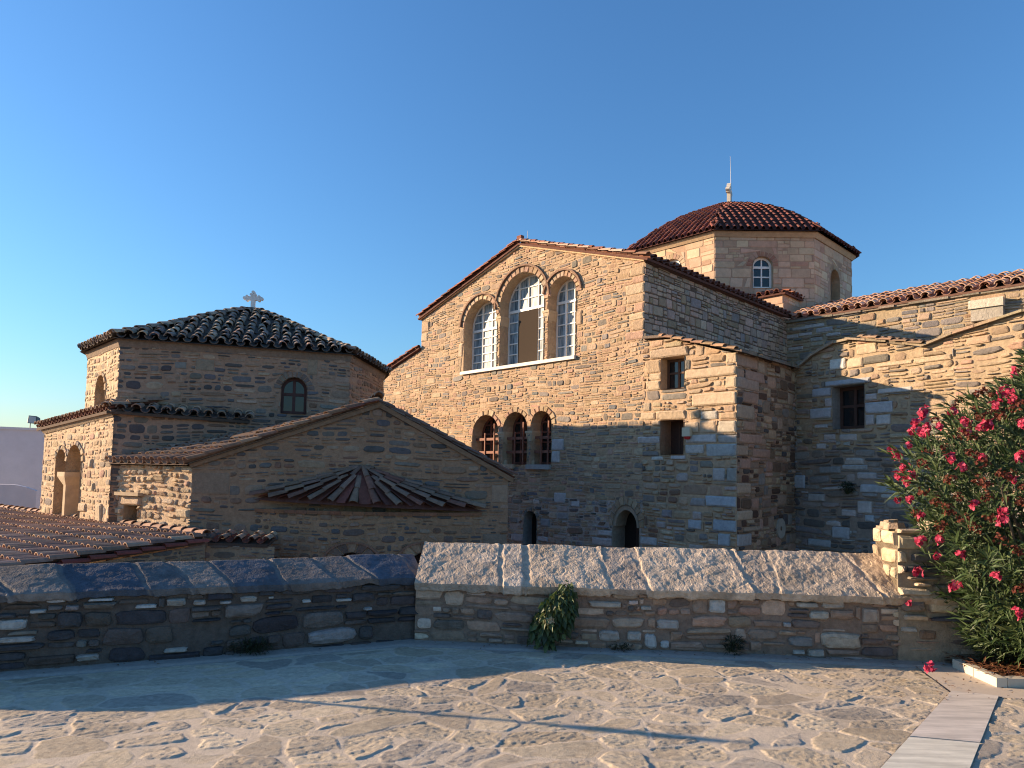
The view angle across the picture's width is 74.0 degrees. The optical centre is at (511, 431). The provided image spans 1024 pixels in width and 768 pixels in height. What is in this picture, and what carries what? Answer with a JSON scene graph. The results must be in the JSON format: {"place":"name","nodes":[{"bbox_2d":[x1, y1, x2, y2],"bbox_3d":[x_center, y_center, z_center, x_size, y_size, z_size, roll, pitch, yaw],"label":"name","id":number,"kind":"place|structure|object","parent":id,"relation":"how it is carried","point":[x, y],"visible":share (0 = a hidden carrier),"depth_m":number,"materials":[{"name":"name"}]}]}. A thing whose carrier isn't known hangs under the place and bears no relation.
{"place":"outdoors","nodes":[
{"label":"outdoors","id":0,"kind":"place"},
{"bbox_2d":[0,484,37,507],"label":"garden wall","id":1,"kind":"structure","parent":0,"point":[17,495],"depth_m":23.14,"materials":[{"name":"paint"}]},
{"bbox_2d":[0,427,44,508],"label":"white house","id":2,"kind":"structure","parent":0,"point":[21,453],"depth_m":27.18,"materials":[{"name":"paint"}]},
{"bbox_2d":[0,639,1023,767],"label":"paving","id":3,"kind":"structure","parent":0,"point":[410,703],"depth_m":4.56,"materials":[{"name":"stone"}]},
{"bbox_2d":[227,636,276,655],"bbox_3d":[-2.221,1.839,5.820,0.438,0.157,0.235,1,-4,0],"label":"weed","id":4,"kind":"object","parent":3,"relation":"on","point":[255,647],"visible":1,"depth_m":5.80,"materials":[{"name":"green plant"}]},
{"bbox_2d":[608,641,634,651],"bbox_3d":[0.990,1.965,6.194,0.237,0.091,0.186,3,-4,-25],"label":"weed","id":5,"kind":"object","parent":3,"relation":"on","point":[621,646],"visible":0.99,"depth_m":6.18,"materials":[{"name":"green plant"}]},
{"bbox_2d":[717,633,745,655],"bbox_3d":[1.984,1.908,6.111,0.245,0.237,0.230,4,-5,-40],"label":"weed","id":6,"kind":"object","parent":3,"relation":"on","point":[734,645],"visible":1,"depth_m":6.11,"materials":[{"name":"green plant"}]},
{"bbox_2d":[874,346,1023,672],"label":"oleander","id":7,"kind":"object","parent":3,"relation":"on","point":[963,462],"visible":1,"depth_m":5.50,"materials":[{"name":"green plant"}]},
{"bbox_2d":[0,0,1023,427],"label":"sky","id":8,"kind":"structure","parent":0,"point":[343,164],"materials":[{"name":"blue"}]},
{"bbox_2d":[383,159,861,550],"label":"stone church","id":9,"kind":"structure","parent":0,"point":[577,387],"depth_m":19.97,"materials":[{"name":"stone"}]},
{"bbox_2d":[472,302,496,369],"bbox_3d":[-0.788,-3.275,23.391,0.068,2.401,1.735,4,-5,-43],"label":"window","id":10,"kind":"structure","parent":9,"relation":"in","point":[484,341],"depth_m":23.54,"materials":[{"name":"paint"}]},
{"bbox_2d":[476,417,498,461],"bbox_3d":[-0.674,0.287,22.817,0.370,1.652,1.372,4,-5,-43],"label":"window","id":11,"kind":"structure","parent":9,"relation":"in","point":[490,441],"depth_m":23.01,"materials":[{"name":"brown wood"}]},
{"bbox_2d":[506,414,526,464],"bbox_3d":[0.307,0.232,21.791,0.370,1.677,1.147,4,-5,-43],"label":"window","id":12,"kind":"structure","parent":9,"relation":"in","point":[519,439],"depth_m":21.98,"materials":[{"name":"brown wood"}]},
{"bbox_2d":[508,275,543,364],"bbox_3d":[0.588,-3.605,21.967,0.075,2.942,2.040,4,-5,-43],"label":"window","id":13,"kind":"structure","parent":9,"relation":"in","point":[526,305],"depth_m":22.05,"materials":[{"name":"paint"}]},
{"bbox_2d":[534,414,550,464],"bbox_3d":[1.100,0.209,20.959,0.370,1.653,0.906,4,-5,-43],"label":"window","id":14,"kind":"structure","parent":9,"relation":"in","point":[545,437],"depth_m":21.13,"materials":[{"name":"brown wood"}]},
{"bbox_2d":[556,279,575,357],"bbox_3d":[1.788,-3.420,20.696,0.068,2.464,1.168,4,-5,-43],"label":"window","id":15,"kind":"structure","parent":9,"relation":"in","point":[566,297],"depth_m":20.81,"materials":[{"name":"paint"}]},
{"bbox_2d":[613,505,639,547],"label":"door","id":16,"kind":"structure","parent":9,"relation":"in","point":[625,516],"depth_m":18.73,"materials":[{"name":"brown wood"}]},
{"bbox_2d":[667,358,683,388],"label":"window","id":17,"kind":"structure","parent":9,"relation":"in","point":[675,367],"depth_m":17.79,"materials":[{"name":"brown wood"}]},
{"bbox_2d":[682,427,692,438],"bbox_3d":[4.391,0.052,17.020,0.150,0.292,0.220,4,-5,-43],"label":"alarm box","id":18,"kind":"object","parent":9,"relation":"attached to","point":[687,433],"visible":1,"depth_m":16.95,"materials":[{"name":"paint"}]},
{"bbox_2d":[753,258,770,287],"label":"window","id":19,"kind":"structure","parent":9,"relation":"in","point":[761,266],"depth_m":26.54,"materials":[{"name":"paint"}]},
{"bbox_2d":[881,691,998,767],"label":"marble path","id":20,"kind":"structure","parent":0,"point":[949,732],"depth_m":4.26,"materials":[{"name":"white stone"}]},
{"bbox_2d":[917,666,1023,699],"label":"pavement","id":21,"kind":"structure","parent":0,"point":[955,677],"depth_m":5.36,"materials":[{"name":"paint"}]},
{"bbox_2d":[952,659,1023,687],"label":"planter kerb","id":22,"kind":"structure","parent":21,"relation":"on","point":[996,680],"depth_m":5.42,"materials":[{"name":"stone"}]},
{"bbox_2d":[946,659,1023,675],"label":"soil","id":23,"kind":"structure","parent":22,"relation":"in","point":[999,671],"depth_m":5.75,"materials":[{"name":"brown soil"}]},
{"bbox_2d":[43,641,1023,699],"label":"fallen leaves","id":24,"kind":"object","parent":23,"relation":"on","point":[1007,670],"visible":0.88,"depth_m":5.66,"materials":[{"name":"brown plant"}]},
{"label":"ground","id":25,"kind":"structure","parent":0,"visible":0},
{"bbox_2d":[0,504,277,566],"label":"tiled outbuilding","id":26,"kind":"structure","parent":25,"relation":"on","point":[28,535],"depth_m":12.45,"materials":[{"name":"tile"}]},
{"bbox_2d":[0,554,417,671],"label":"parapet wall","id":27,"kind":"structure","parent":25,"relation":"on","point":[52,615],"depth_m":5.74,"materials":[{"name":"stone"}]},
{"bbox_2d":[34,290,518,564],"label":"baptistery","id":28,"kind":"structure","parent":25,"relation":"on","point":[302,440],"depth_m":14.02,"materials":[{"name":"stone"}]},
{"bbox_2d":[27,415,39,427],"bbox_3d":[-19.378,-0.387,27.439,0.660,0.500,0.232,1,-4,7],"label":"floodlight","id":29,"kind":"object","parent":28,"relation":"attached to","point":[32,419],"visible":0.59,"depth_m":27.33,"materials":[{"name":"grey metal"}]},
{"bbox_2d":[281,378,306,413],"bbox_3d":[-5.245,-0.844,16.350,0.601,0.870,0.064,2,-4,-18],"label":"window","id":30,"kind":"structure","parent":28,"relation":"in","point":[293,391],"depth_m":16.34,"materials":[{"name":"brown wood"}]},
{"bbox_2d":[414,542,1021,662],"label":"parapet wall","id":31,"kind":"structure","parent":25,"relation":"on","point":[812,603],"depth_m":6.26,"materials":[{"name":"stone"}]},
{"bbox_2d":[527,580,578,652],"bbox_3d":[0.376,1.683,6.169,0.475,0.660,0.304,1,-4,0],"label":"caper plant","id":32,"kind":"object","parent":31,"relation":"attached to","point":[553,620],"visible":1,"depth_m":6.11,"materials":[{"name":"green plant"}]},
{"bbox_2d":[785,269,1023,552],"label":"chapel wing","id":33,"kind":"structure","parent":25,"relation":"on","point":[874,372],"depth_m":17.16,"materials":[{"name":"beige stone"}]},
{"bbox_2d":[838,481,858,493],"bbox_3d":[8.317,1.420,16.827,0.570,0.381,0.429,1,-4,0],"label":"wall plant","id":34,"kind":"object","parent":33,"relation":"attached to","point":[848,491],"depth_m":16.79,"materials":[{"name":"green plant"}]},
{"bbox_2d":[840,386,863,428],"bbox_3d":[8.716,-0.593,17.198,0.511,1.088,0.779,1,-4,0],"label":"window","id":35,"kind":"structure","parent":33,"relation":"in","point":[851,398],"depth_m":17.30,"materials":[{"name":"brown wood"}]},
{"bbox_2d":[872,519,1023,663],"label":"stone pier","id":36,"kind":"structure","parent":25,"relation":"on","point":[895,547],"depth_m":6.03,"materials":[{"name":"beige stone"}]}
]}

